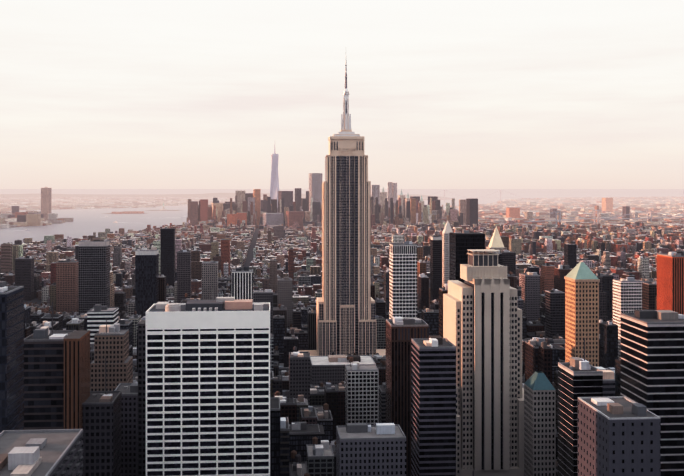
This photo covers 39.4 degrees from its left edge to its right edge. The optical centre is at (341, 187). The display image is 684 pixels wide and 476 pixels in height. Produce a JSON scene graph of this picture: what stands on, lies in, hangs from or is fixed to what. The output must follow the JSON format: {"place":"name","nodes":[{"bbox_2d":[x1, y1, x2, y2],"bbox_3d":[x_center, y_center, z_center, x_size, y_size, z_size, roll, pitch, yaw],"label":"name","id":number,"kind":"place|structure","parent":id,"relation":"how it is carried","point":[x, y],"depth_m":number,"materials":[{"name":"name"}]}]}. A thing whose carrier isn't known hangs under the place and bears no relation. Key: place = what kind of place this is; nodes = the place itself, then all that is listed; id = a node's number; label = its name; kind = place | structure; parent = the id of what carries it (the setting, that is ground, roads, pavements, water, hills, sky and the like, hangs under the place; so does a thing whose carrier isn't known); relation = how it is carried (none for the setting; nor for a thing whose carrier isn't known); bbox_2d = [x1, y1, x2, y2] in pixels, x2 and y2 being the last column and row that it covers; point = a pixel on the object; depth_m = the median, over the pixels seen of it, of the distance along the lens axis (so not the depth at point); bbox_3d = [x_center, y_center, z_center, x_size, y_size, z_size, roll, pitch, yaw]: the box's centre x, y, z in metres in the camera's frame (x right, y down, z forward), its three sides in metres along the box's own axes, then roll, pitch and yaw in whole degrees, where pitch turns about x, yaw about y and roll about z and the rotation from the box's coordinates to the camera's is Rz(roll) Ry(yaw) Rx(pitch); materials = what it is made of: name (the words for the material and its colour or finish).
{"place":"outdoors","nodes":[
{"label":"outdoors","id":0,"kind":"place"},
{"bbox_2d":[0,201,226,226],"bbox_3d":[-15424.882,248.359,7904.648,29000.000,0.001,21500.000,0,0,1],"label":"jersey ground","id":1,"kind":"structure","parent":0,"point":[105,207],"depth_m":12093.66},
{"bbox_2d":[146,210,178,210],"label":"island","id":2,"kind":"structure","parent":0,"point":[162,210],"depth_m":10490.69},
{"bbox_2d":[24,225,385,337],"bbox_3d":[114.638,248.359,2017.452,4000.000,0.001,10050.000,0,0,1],"label":"street","id":3,"kind":"structure","parent":0,"point":[249,258],"depth_m":3645.68,"materials":[{"name":"grey asphalt"}]},
{"bbox_2d":[0,193,448,197],"bbox_3d":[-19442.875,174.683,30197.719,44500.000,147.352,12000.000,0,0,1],"label":"hills","id":4,"kind":"structure","parent":0,"point":[138,195],"depth_m":27449.01,"materials":[{"name":"grey"}]},
{"bbox_2d":[0,173,683,229],"bbox_3d":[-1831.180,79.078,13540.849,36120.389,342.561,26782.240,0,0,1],"label":"skyline","id":5,"kind":"structure","parent":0,"point":[522,210],"depth_m":7580.40},
{"bbox_2d":[0,189,683,245],"bbox_3d":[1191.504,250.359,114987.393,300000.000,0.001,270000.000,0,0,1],"label":"water","id":6,"kind":"structure","parent":0,"point":[87,222],"depth_m":18945.82,"materials":[{"name":"liquid"}]},
{"bbox_2d":[145,297,269,475],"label":"white office slab","id":7,"kind":"structure","parent":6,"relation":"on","point":[207,387],"depth_m":508.73,"materials":[{"name":"concrete"}]},
{"bbox_2d":[270,145,278,207],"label":"skyscraper","id":8,"kind":"structure","parent":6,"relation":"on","point":[274,187],"depth_m":6311.45,"materials":[{"name":"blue glass"}]},
{"bbox_2d":[0,220,683,475],"bbox_3d":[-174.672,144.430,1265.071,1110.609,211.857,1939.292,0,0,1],"label":"high-rise buildings","id":9,"kind":"structure","parent":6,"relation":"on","point":[67,408],"depth_m":593.84,"materials":[{"name":"grey concrete"}]},
{"bbox_2d":[0,194,683,475],"bbox_3d":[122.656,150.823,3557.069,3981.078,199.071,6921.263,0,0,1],"label":"city buildings","id":10,"kind":"structure","parent":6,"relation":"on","point":[302,437],"depth_m":2181.84,"materials":[{"name":"concrete"}]},
{"bbox_2d":[298,65,385,356],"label":"skyscraper","id":11,"kind":"structure","parent":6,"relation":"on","point":[346,322],"depth_m":1294.47,"materials":[{"name":"stone"}]},
{"bbox_2d":[443,249,523,475],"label":"skyscraper","id":12,"kind":"structure","parent":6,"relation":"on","point":[482,322],"depth_m":647.34,"materials":[{"name":"stone"}]},
{"bbox_2d":[524,209,623,224],"bbox_3d":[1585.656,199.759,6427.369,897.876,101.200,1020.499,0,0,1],"label":"suspension bridge","id":13,"kind":"structure","parent":6,"relation":"on","point":[594,218],"depth_m":6328.15,"materials":[{"name":"metal"}]},
{"bbox_2d":[601,210,683,220],"bbox_3d":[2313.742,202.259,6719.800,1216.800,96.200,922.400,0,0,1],"label":"suspension bridge","id":14,"kind":"structure","parent":6,"relation":"on","point":[648,212],"depth_m":6558.98,"materials":[{"name":"metal"}]},
{"bbox_2d":[0,0,683,188],"label":"sky","id":15,"kind":"structure","parent":0,"point":[95,94],"materials":[{"name":"white"}]},
{"bbox_2d":[423,190,521,201],"bbox_3d":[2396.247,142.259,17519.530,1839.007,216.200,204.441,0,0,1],"label":"suspension bridge","id":16,"kind":"structure","parent":0,"point":[482,196],"depth_m":17532.13,"materials":[{"name":"metal"}]},
{"bbox_2d":[502,214,668,227],"bbox_3d":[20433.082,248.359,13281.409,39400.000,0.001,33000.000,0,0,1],"label":"brooklyn ground","id":17,"kind":"structure","parent":0,"point":[583,224],"depth_m":6663.44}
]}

